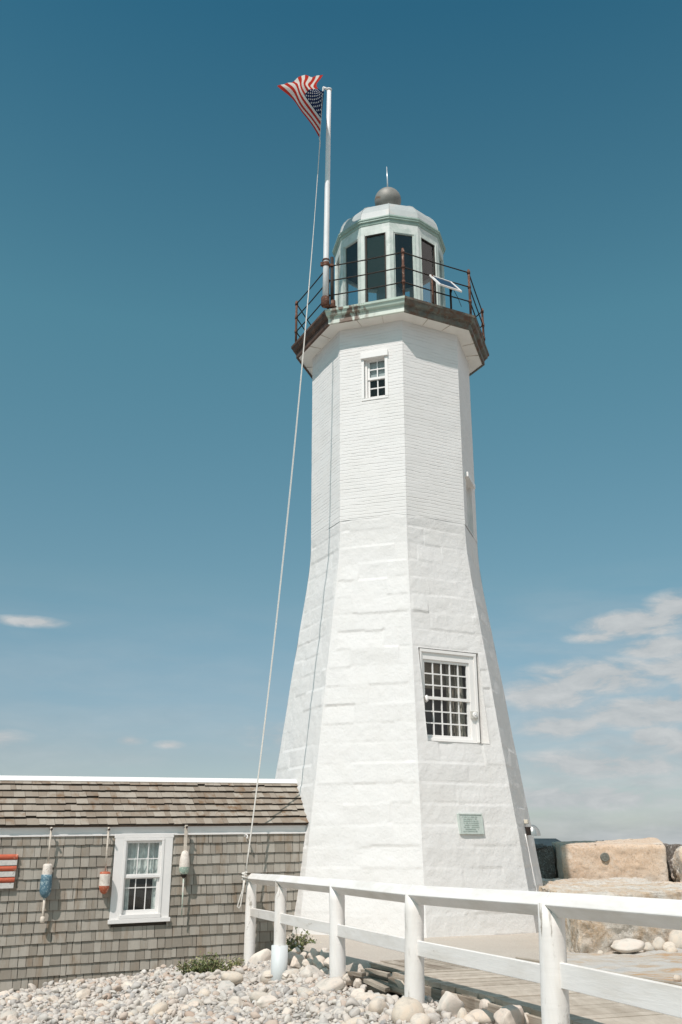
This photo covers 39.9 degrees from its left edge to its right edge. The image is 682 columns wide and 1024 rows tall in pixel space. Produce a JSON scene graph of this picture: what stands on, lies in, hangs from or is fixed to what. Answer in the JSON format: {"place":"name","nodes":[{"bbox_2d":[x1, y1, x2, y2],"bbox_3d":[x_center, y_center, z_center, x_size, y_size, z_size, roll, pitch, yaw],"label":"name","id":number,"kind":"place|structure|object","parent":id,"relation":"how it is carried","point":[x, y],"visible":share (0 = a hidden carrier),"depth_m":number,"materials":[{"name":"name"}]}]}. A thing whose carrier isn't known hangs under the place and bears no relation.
{"place":"outdoors","nodes":[
{"label":"outdoors","id":0,"kind":"place"},
{"bbox_2d":[0,951,494,1023],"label":"beach","id":1,"kind":"structure","parent":0,"point":[249,976],"depth_m":10.21,"materials":[{"name":"white stone"}]},
{"bbox_2d":[0,990,9,995],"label":"cobble","id":2,"kind":"object","parent":1,"relation":"on","point":[3,993],"visible":0.49,"depth_m":12.85,"materials":[{"name":"stone"}]},
{"bbox_2d":[0,1010,18,1018],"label":"cobble","id":3,"kind":"object","parent":1,"relation":"on","point":[8,1012],"visible":0.48,"depth_m":9.93,"materials":[{"name":"stone"}]},
{"bbox_2d":[6,1014,17,1020],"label":"cobble","id":4,"kind":"object","parent":1,"relation":"on","point":[12,1017],"visible":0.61,"depth_m":9.54,"materials":[{"name":"stone"}]},
{"bbox_2d":[5,996,18,1000],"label":"cobble","id":5,"kind":"object","parent":1,"relation":"on","point":[10,998],"visible":0.5,"depth_m":11.53,"materials":[{"name":"stone"}]},
{"bbox_2d":[24,1002,31,1006],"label":"cobble","id":6,"kind":"object","parent":1,"relation":"on","point":[27,1004],"visible":0.42,"depth_m":11.27,"materials":[{"name":"stone"}]},
{"bbox_2d":[31,997,43,1001],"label":"cobble","id":7,"kind":"object","parent":1,"relation":"on","point":[39,998],"visible":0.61,"depth_m":11.56,"materials":[{"name":"stone"}]},
{"bbox_2d":[48,995,58,1001],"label":"cobble","id":8,"kind":"object","parent":1,"relation":"on","point":[52,998],"visible":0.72,"depth_m":11.64,"materials":[{"name":"stone"}]},
{"bbox_2d":[74,1011,83,1016],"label":"cobble","id":9,"kind":"object","parent":1,"relation":"on","point":[77,1013],"visible":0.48,"depth_m":9.49,"materials":[{"name":"stone"}]},
{"bbox_2d":[76,988,90,998],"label":"cobble","id":10,"kind":"object","parent":1,"relation":"on","point":[82,994],"visible":0.67,"depth_m":11.87,"materials":[{"name":"stone"}]},
{"bbox_2d":[95,1000,108,1005],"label":"cobble","id":11,"kind":"object","parent":1,"relation":"on","point":[103,1002],"visible":0.58,"depth_m":11.43,"materials":[{"name":"stone"}]},
{"bbox_2d":[121,981,132,987],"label":"cobble","id":12,"kind":"object","parent":1,"relation":"on","point":[126,983],"visible":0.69,"depth_m":12.26,"materials":[{"name":"stone"}]},
{"bbox_2d":[130,1009,138,1015],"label":"cobble","id":13,"kind":"object","parent":1,"relation":"on","point":[134,1011],"visible":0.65,"depth_m":9.60,"materials":[{"name":"stone"}]},
{"bbox_2d":[141,1000,154,1005],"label":"cobble","id":14,"kind":"object","parent":1,"relation":"on","point":[150,1001],"visible":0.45,"depth_m":10.11,"materials":[{"name":"stone"}]},
{"bbox_2d":[0,775,308,992],"bbox_3d":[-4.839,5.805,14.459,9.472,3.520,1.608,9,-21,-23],"label":"shingled house","id":15,"kind":"structure","parent":1,"relation":"on","point":[131,921],"depth_m":14.63,"materials":[{"name":"grey wood"}]},
{"bbox_2d":[0,854,17,888],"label":"striped board","id":16,"kind":"object","parent":15,"relation":"attached to","point":[7,877],"visible":1,"depth_m":13.75,"materials":[{"name":"wood"}]},
{"bbox_2d":[39,827,52,922],"bbox_3d":[-4.348,5.356,13.900,0.171,1.325,0.174,-7,-21,18],"label":"lobster buoy","id":17,"kind":"object","parent":15,"relation":"hanging from","point":[45,884],"visible":1,"depth_m":13.81,"materials":[{"name":"wood"}]},
{"bbox_2d":[99,827,110,893],"bbox_3d":[-3.569,5.298,14.303,0.161,0.952,0.174,-5,-20,15],"label":"lobster buoy","id":18,"kind":"object","parent":15,"relation":"hanging from","point":[104,880],"visible":1,"depth_m":14.16,"materials":[{"name":"wood"}]},
{"bbox_2d":[107,833,173,923],"bbox_3d":[-3.092,5.658,14.557,0.949,1.296,0.156,9,-21,-23],"label":"window","id":19,"kind":"structure","parent":15,"relation":"in","point":[136,856],"depth_m":14.56,"materials":[{"name":"white paint"}]},
{"bbox_2d":[128,878,152,913],"bbox_3d":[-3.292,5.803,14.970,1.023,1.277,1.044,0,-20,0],"label":"window pane","id":20,"kind":"structure","parent":15,"relation":"in","point":[140,892],"depth_m":15.30,"materials":[{"name":"black glass"}]},
{"bbox_2d":[179,825,188,915],"bbox_3d":[-2.457,5.606,14.736,0.158,1.330,0.197,0,-20,0],"label":"lobster buoy","id":21,"kind":"object","parent":15,"relation":"hanging from","point":[184,865],"visible":1,"depth_m":14.70,"materials":[{"name":"wood"}]},
{"bbox_2d":[148,1002,167,1016],"bbox_3d":[-1.885,5.149,9.691,0.153,0.147,0.269,-17,-10,23],"label":"cobble","id":22,"kind":"object","parent":1,"relation":"on","point":[159,1007],"visible":0.7,"depth_m":9.65,"materials":[{"name":"stone"}]},
{"bbox_2d":[156,989,163,994],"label":"cobble","id":23,"kind":"object","parent":1,"relation":"on","point":[159,991],"visible":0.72,"depth_m":11.64,"materials":[{"name":"stone"}]},
{"bbox_2d":[181,1004,189,1009],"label":"cobble","id":24,"kind":"object","parent":1,"relation":"on","point":[185,1007],"visible":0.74,"depth_m":9.85,"materials":[{"name":"stone"}]},
{"bbox_2d":[181,1016,196,1022],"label":"cobble","id":25,"kind":"object","parent":1,"relation":"on","point":[187,1019],"visible":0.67,"depth_m":9.11,"materials":[{"name":"stone"}]},
{"bbox_2d":[188,1001,198,1007],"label":"cobble","id":26,"kind":"object","parent":1,"relation":"on","point":[195,1003],"visible":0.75,"depth_m":9.95,"materials":[{"name":"stone"}]},
{"bbox_2d":[188,998,203,1004],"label":"cobble","id":27,"kind":"object","parent":1,"relation":"on","point":[196,999],"visible":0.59,"depth_m":10.02,"materials":[{"name":"stone"}]},
{"bbox_2d":[197,988,210,995],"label":"cobble","id":28,"kind":"object","parent":1,"relation":"on","point":[205,992],"visible":0.6,"depth_m":10.43,"materials":[{"name":"stone"}]},
{"bbox_2d":[176,951,237,974],"bbox_3d":[-1.887,6.362,13.228,0.888,0.362,0.476,0,-20,0],"label":"shrub","id":29,"kind":"object","parent":1,"relation":"on","point":[212,965],"visible":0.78,"depth_m":13.18,"materials":[{"name":"green plant"}]},
{"bbox_2d":[205,974,216,980],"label":"cobble","id":30,"kind":"object","parent":1,"relation":"on","point":[213,977],"visible":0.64,"depth_m":12.33,"materials":[{"name":"stone"}]},
{"bbox_2d":[216,996,223,1000],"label":"cobble","id":31,"kind":"object","parent":1,"relation":"on","point":[220,998],"visible":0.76,"depth_m":10.06,"materials":[{"name":"stone"}]},
{"bbox_2d":[217,980,234,989],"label":"cobble","id":32,"kind":"object","parent":1,"relation":"on","point":[225,984],"visible":0.47,"depth_m":11.07,"materials":[{"name":"stone"}]},
{"bbox_2d":[220,971,243,984],"bbox_3d":[-1.415,6.044,12.192,0.306,0.166,0.198,3,-7,12],"label":"cobble","id":33,"kind":"object","parent":1,"relation":"on","point":[235,977],"visible":0.88,"depth_m":12.14,"materials":[{"name":"stone"}]},
{"bbox_2d":[227,996,243,1005],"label":"cobble","id":34,"kind":"object","parent":1,"relation":"on","point":[236,1000],"visible":0.54,"depth_m":9.77,"materials":[{"name":"stone"}]},
{"bbox_2d":[230,955,243,966],"bbox_3d":[-1.617,6.921,14.462,0.278,0.203,0.241,0,-20,0],"label":"grass tuft","id":35,"kind":"object","parent":1,"relation":"on","point":[239,963],"visible":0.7,"depth_m":14.46,"materials":[{"name":"green plant"}]},
{"bbox_2d":[233,1006,240,1012],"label":"cobble","id":36,"kind":"object","parent":1,"relation":"on","point":[236,1009],"visible":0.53,"depth_m":9.47,"materials":[{"name":"stone"}]},
{"bbox_2d":[249,991,268,1001],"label":"cobble","id":37,"kind":"object","parent":1,"relation":"on","point":[256,995],"visible":0.52,"depth_m":9.71,"materials":[{"name":"stone"}]},
{"bbox_2d":[248,949,270,964],"bbox_3d":[-1.148,6.488,13.498,0.517,0.371,0.336,-22,0,-34],"label":"boulder","id":38,"kind":"object","parent":1,"relation":"on","point":[262,955],"visible":0.25,"depth_m":13.42,"materials":[{"name":"stone"}]},
{"bbox_2d":[260,969,270,983],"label":"boulder","id":39,"kind":"object","parent":1,"relation":"on","point":[263,979],"visible":0.22,"depth_m":12.25,"materials":[{"name":"stone"}]},
{"bbox_2d":[256,995,277,1007],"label":"cobble","id":40,"kind":"object","parent":1,"relation":"on","point":[262,1001],"visible":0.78,"depth_m":9.41,"materials":[{"name":"stone"}]},
{"bbox_2d":[264,974,272,978],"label":"cobble","id":41,"kind":"object","parent":1,"relation":"on","point":[268,976],"visible":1,"depth_m":11.73,"materials":[{"name":"stone"}]},
{"bbox_2d":[282,972,288,977],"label":"cobble","id":42,"kind":"object","parent":1,"relation":"on","point":[286,975],"visible":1,"depth_m":11.04,"materials":[{"name":"stone"}]},
{"bbox_2d":[281,1007,291,1014],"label":"cobble","id":43,"kind":"object","parent":1,"relation":"on","point":[286,1010],"visible":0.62,"depth_m":8.74,"materials":[{"name":"stone"}]},
{"bbox_2d":[281,968,298,977],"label":"boulder","id":44,"kind":"object","parent":1,"relation":"on","point":[292,971],"visible":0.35,"depth_m":11.90,"materials":[{"name":"stone"}]},
{"bbox_2d":[287,997,297,1003],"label":"cobble","id":45,"kind":"object","parent":1,"relation":"on","point":[294,999],"visible":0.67,"depth_m":9.28,"materials":[{"name":"stone"}]},
{"bbox_2d":[288,951,297,965],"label":"boulder","id":46,"kind":"object","parent":1,"relation":"on","point":[290,955],"visible":0.34,"depth_m":12.42,"materials":[{"name":"stone"}]},
{"bbox_2d":[292,947,300,953],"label":"boulder","id":47,"kind":"object","parent":1,"relation":"on","point":[297,950],"visible":0.69,"depth_m":12.90,"materials":[{"name":"stone"}]},
{"bbox_2d":[290,954,304,968],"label":"boulder","id":48,"kind":"object","parent":1,"relation":"on","point":[296,961],"visible":0.7,"depth_m":12.13,"materials":[{"name":"stone"}]},
{"bbox_2d":[286,927,320,951],"bbox_3d":[-0.591,6.166,13.429,0.588,0.464,0.507,-10,-22,25],"label":"flowering plant","id":49,"kind":"object","parent":1,"relation":"on","point":[292,944],"visible":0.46,"depth_m":13.39,"materials":[{"name":"green plant"}]},
{"bbox_2d":[297,987,309,994],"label":"cobble","id":50,"kind":"object","parent":1,"relation":"on","point":[302,989],"visible":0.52,"depth_m":9.57,"materials":[{"name":"stone"}]},
{"bbox_2d":[300,965,324,977],"bbox_3d":[-0.343,5.334,10.802,0.231,0.240,0.334,-7,-27,20],"label":"boulder","id":51,"kind":"object","parent":1,"relation":"on","point":[306,971],"visible":0.54,"depth_m":10.75,"materials":[{"name":"stone"}]},
{"bbox_2d":[313,955,324,965],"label":"boulder","id":52,"kind":"object","parent":1,"relation":"on","point":[317,959],"visible":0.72,"depth_m":11.59,"materials":[{"name":"stone"}]},
{"bbox_2d":[316,960,325,969],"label":"boulder","id":53,"kind":"object","parent":1,"relation":"on","point":[319,965],"visible":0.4,"depth_m":11.47,"materials":[{"name":"stone"}]},
{"bbox_2d":[314,976,344,992],"bbox_3d":[-0.140,4.968,9.802,0.373,0.183,0.301,-16,-9,-25],"label":"boulder","id":54,"kind":"object","parent":1,"relation":"on","point":[329,984],"visible":0.53,"depth_m":9.73,"materials":[{"name":"stone"}]},
{"bbox_2d":[343,973,353,985],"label":"boulder","id":55,"kind":"object","parent":1,"relation":"on","point":[348,979],"visible":0.48,"depth_m":10.01,"materials":[{"name":"stone"}]},
{"bbox_2d":[341,1017,363,1023],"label":"cobble","id":56,"kind":"object","parent":1,"relation":"on","point":[353,1020],"visible":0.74,"depth_m":7.39,"materials":[{"name":"stone"}]},
{"bbox_2d":[350,988,364,997],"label":"boulder","id":57,"kind":"object","parent":1,"relation":"on","point":[354,992],"visible":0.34,"depth_m":9.06,"materials":[{"name":"stone"}]},
{"bbox_2d":[353,978,362,987],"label":"boulder","id":58,"kind":"object","parent":1,"relation":"on","point":[357,982],"visible":0.91,"depth_m":9.68,"materials":[{"name":"stone"}]},
{"bbox_2d":[355,992,376,1000],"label":"boulder","id":59,"kind":"object","parent":1,"relation":"on","point":[363,996],"visible":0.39,"depth_m":8.66,"materials":[{"name":"stone"}]},
{"bbox_2d":[369,998,388,1014],"bbox_3d":[0.311,4.080,7.708,0.157,0.166,0.259,-13,-39,9],"label":"cobble","id":60,"kind":"object","parent":1,"relation":"on","point":[378,1005],"visible":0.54,"depth_m":7.63,"materials":[{"name":"stone"}]},
{"bbox_2d":[391,997,424,1023],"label":"boulder","id":61,"kind":"object","parent":1,"relation":"on","point":[406,1008],"visible":0.79,"depth_m":7.26,"materials":[{"name":"stone"}]},
{"bbox_2d":[275,167,542,937],"bbox_3d":[1.111,-0.299,19.704,5.123,16.950,5.121,-6,-21,17],"label":"lighthouse","id":62,"kind":"object","parent":1,"relation":"on","point":[397,760],"visible":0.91,"depth_m":17.37,"materials":[{"name":"paint"}]},
{"bbox_2d":[320,86,336,308],"bbox_3d":[-0.258,-6.877,20.235,0.359,5.681,0.178,4,-20,-12],"label":"flagpole","id":63,"kind":"object","parent":62,"relation":"attached to","point":[326,300],"visible":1,"depth_m":19.83,"materials":[{"name":"white metal"}]},
{"bbox_2d":[237,87,323,907],"bbox_3d":[-0.993,-1.664,17.911,1.483,16.983,0.113,13,-23,-32],"label":"halyard","id":64,"kind":"object","parent":63,"relation":"hanging from","point":[244,874],"visible":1,"depth_m":16.82,"materials":[{"name":"fabric"}]},
{"bbox_2d":[278,75,323,135],"bbox_3d":[-0.646,-9.079,20.223,0.683,1.280,1.468,-14,-24,34],"label":"flag","id":65,"kind":"object","parent":64,"relation":"attached to","point":[304,93],"visible":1,"depth_m":20.48,"materials":[{"name":"fabric"}]},
{"bbox_2d":[360,349,387,400],"bbox_3d":[0.695,-2.735,18.982,0.575,1.065,0.196,-6,-21,17],"label":"window","id":66,"kind":"structure","parent":62,"relation":"in","point":[374,364],"depth_m":19.04,"materials":[{"name":"white paint"}]},
{"bbox_2d":[371,379,384,396],"bbox_3d":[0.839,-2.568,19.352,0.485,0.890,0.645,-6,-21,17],"label":"window pane","id":67,"kind":"structure","parent":62,"relation":"in","point":[381,382],"depth_m":19.72,"materials":[{"name":"black glass"}]},
{"bbox_2d":[429,275,461,308],"bbox_3d":[2.174,-4.572,19.246,0.625,0.724,0.412,10,-22,-25],"label":"solar panel","id":68,"kind":"object","parent":62,"relation":"attached to","point":[450,285],"visible":1,"depth_m":19.24,"materials":[{"name":"blue"}]},
{"bbox_2d":[424,662,467,736],"bbox_3d":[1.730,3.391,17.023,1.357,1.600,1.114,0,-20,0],"label":"window pane","id":69,"kind":"structure","parent":62,"relation":"in","point":[437,693],"depth_m":17.31,"materials":[{"name":"black glass"}]},
{"bbox_2d":[418,648,479,742],"bbox_3d":[1.866,3.300,16.769,1.195,1.600,0.350,10,-22,-25],"label":"window","id":70,"kind":"structure","parent":62,"relation":"in","point":[433,676],"depth_m":16.83,"materials":[{"name":"white paint"}]},
{"bbox_2d":[465,472,474,527],"bbox_3d":[2.562,-0.142,19.084,0.243,1.140,0.770,-6,-21,17],"label":"window","id":71,"kind":"structure","parent":62,"relation":"in","point":[469,482],"depth_m":19.28,"materials":[{"name":"white paint"}]},
{"bbox_2d":[410,1013,430,1023],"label":"cobble","id":72,"kind":"object","parent":1,"relation":"on","point":[420,1018],"visible":1,"depth_m":7.07,"materials":[{"name":"stone"}]},
{"bbox_2d":[425,1007,436,1013],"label":"cobble","id":73,"kind":"object","parent":1,"relation":"on","point":[429,1010],"visible":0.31,"depth_m":7.40,"materials":[{"name":"stone"}]},
{"bbox_2d":[436,991,464,1016],"bbox_3d":[0.871,3.971,7.538,0.237,0.247,0.154,-16,-9,-17],"label":"boulder","id":74,"kind":"object","parent":1,"relation":"on","point":[451,1002],"visible":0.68,"depth_m":7.49,"materials":[{"name":"stone"}]},
{"bbox_2d":[457,1007,466,1018],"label":"boulder","id":75,"kind":"object","parent":1,"relation":"on","point":[462,1012],"visible":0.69,"depth_m":7.20,"materials":[{"name":"stone"}]},
{"bbox_2d":[243,873,681,1023],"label":"post and rail fence","id":76,"kind":"object","parent":1,"relation":"on","point":[555,975],"visible":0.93,"depth_m":6.85,"materials":[{"name":"white paint"}]},
{"bbox_2d":[464,1014,479,1023],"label":"cobble","id":77,"kind":"object","parent":1,"relation":"on","point":[469,1018],"visible":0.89,"depth_m":7.15,"materials":[{"name":"stone"}]},
{"bbox_2d":[468,1009,494,1023],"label":"boulder","id":78,"kind":"object","parent":1,"relation":"on","point":[483,1016],"visible":0.78,"depth_m":7.20,"materials":[{"name":"stone"}]},
{"bbox_2d":[479,998,493,1009],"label":"boulder","id":79,"kind":"object","parent":1,"relation":"on","point":[483,1004],"visible":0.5,"depth_m":7.53,"materials":[{"name":"stone"}]},
{"bbox_2d":[493,1005,524,1023],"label":"boulder","id":80,"kind":"object","parent":1,"relation":"on","point":[510,1014],"visible":1,"depth_m":6.85,"materials":[{"name":"stone"}]},
{"bbox_2d":[346,957,681,1023],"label":"boardwalk","id":81,"kind":"structure","parent":1,"relation":"on","point":[470,988],"depth_m":7.96,"materials":[{"name":"grey wood"}]},
{"bbox_2d":[524,1013,528,1023],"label":"boulder","id":82,"kind":"object","parent":1,"relation":"on","point":[526,1021],"visible":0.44,"depth_m":6.95,"materials":[{"name":"stone"}]},
{"bbox_2d":[535,843,556,878],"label":"granite block","id":83,"kind":"structure","parent":1,"relation":"on","point":[546,858],"depth_m":21.88,"materials":[{"name":"black stone"}]},
{"bbox_2d":[542,877,668,885],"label":"granite block","id":84,"kind":"structure","parent":1,"relation":"on","point":[624,881],"depth_m":18.98,"materials":[{"name":"beige stone"}]},
{"bbox_2d":[551,837,668,881],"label":"granite block","id":85,"kind":"structure","parent":84,"relation":"on","point":[646,858],"depth_m":21.07,"materials":[{"name":"brown stone"}]},
{"bbox_2d":[538,883,681,952],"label":"granite block","id":86,"kind":"structure","parent":1,"relation":"on","point":[583,936],"depth_m":11.73,"materials":[{"name":"beige stone"}]},
{"bbox_2d":[663,843,681,881],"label":"granite block","id":87,"kind":"structure","parent":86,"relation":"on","point":[671,849],"depth_m":21.42,"materials":[{"name":"grey stone"}]},
{"bbox_2d":[670,846,681,881],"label":"granite block","id":88,"kind":"structure","parent":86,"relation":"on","point":[676,866],"depth_m":20.75,"materials":[{"name":"beige stone"}]},
{"bbox_2d":[567,948,681,982],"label":"ledge slab","id":89,"kind":"structure","parent":1,"relation":"on","point":[661,964],"depth_m":10.03,"materials":[{"name":"grey stone"}]},
{"bbox_2d":[611,938,644,952],"bbox_3d":[3.454,5.224,11.309,0.427,0.181,0.296,14,-24,-34],"label":"ledge stone","id":90,"kind":"object","parent":89,"relation":"on","point":[628,945],"visible":1,"depth_m":11.23,"materials":[{"name":"beige stone"}]},
{"bbox_2d":[643,942,654,951],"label":"ledge stone","id":91,"kind":"object","parent":89,"relation":"on","point":[648,946],"visible":0.77,"depth_m":11.43,"materials":[{"name":"beige stone"}]},
{"bbox_2d":[652,937,664,949],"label":"ledge stone","id":92,"kind":"object","parent":89,"relation":"on","point":[658,943],"visible":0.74,"depth_m":11.52,"materials":[{"name":"beige stone"}]},
{"bbox_2d":[663,941,675,950],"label":"ledge stone","id":93,"kind":"object","parent":89,"relation":"on","point":[666,944],"visible":0.55,"depth_m":11.45,"materials":[{"name":"beige stone"}]},
{"bbox_2d":[666,946,677,951],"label":"ledge stone","id":94,"kind":"object","parent":89,"relation":"on","point":[671,949],"visible":0.71,"depth_m":11.20,"materials":[{"name":"beige stone"}]},
{"bbox_2d":[668,930,681,948],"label":"ledge stone","id":95,"kind":"object","parent":89,"relation":"on","point":[675,937],"visible":0.58,"depth_m":11.71,"materials":[{"name":"beige stone"}]},
{"bbox_2d":[673,975,680,981],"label":"ledge stone","id":96,"kind":"object","parent":89,"relation":"on","point":[676,978],"visible":0.93,"depth_m":8.75,"materials":[{"name":"beige stone"}]},
{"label":"boulder","id":97,"kind":"object","parent":1,"relation":"on","visible":0},
{"bbox_2d":[302,958,313,966],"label":"boulder","id":98,"kind":"object","parent":97,"relation":"on","point":[308,961],"visible":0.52,"depth_m":11.67,"materials":[{"name":"stone"}]},
{"bbox_2d":[0,0,681,844],"label":"sky","id":99,"kind":"structure","parent":0,"point":[158,176],"materials":[{"name":"blue"}]},
{"bbox_2d":[286,932,568,976],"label":"sand path","id":100,"kind":"structure","parent":0,"point":[360,956],"depth_m":12.78,"materials":[{"name":"beige sand"}]},
{"bbox_2d":[307,948,318,959],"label":"boulder","id":101,"kind":"object","parent":100,"relation":"on","point":[312,953],"visible":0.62,"depth_m":12.20,"materials":[{"name":"stone"}]},
{"bbox_2d":[320,948,328,954],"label":"boulder","id":102,"kind":"object","parent":100,"relation":"on","point":[323,950],"visible":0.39,"depth_m":12.18,"materials":[{"name":"stone"}]},
{"bbox_2d":[323,957,328,967],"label":"boulder","id":103,"kind":"object","parent":100,"relation":"on","point":[326,963],"visible":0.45,"depth_m":11.39,"materials":[{"name":"stone"}]},
{"bbox_2d":[534,838,559,845],"bbox_3d":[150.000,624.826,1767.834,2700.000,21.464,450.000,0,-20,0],"label":"hills","id":104,"kind":"structure","parent":0,"point":[546,841],"depth_m":1572.97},
{"bbox_2d":[658,881,681,883],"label":"granite block","id":105,"kind":"structure","parent":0,"point":[669,882],"depth_m":20.25,"materials":[{"name":"beige stone"}]}
]}

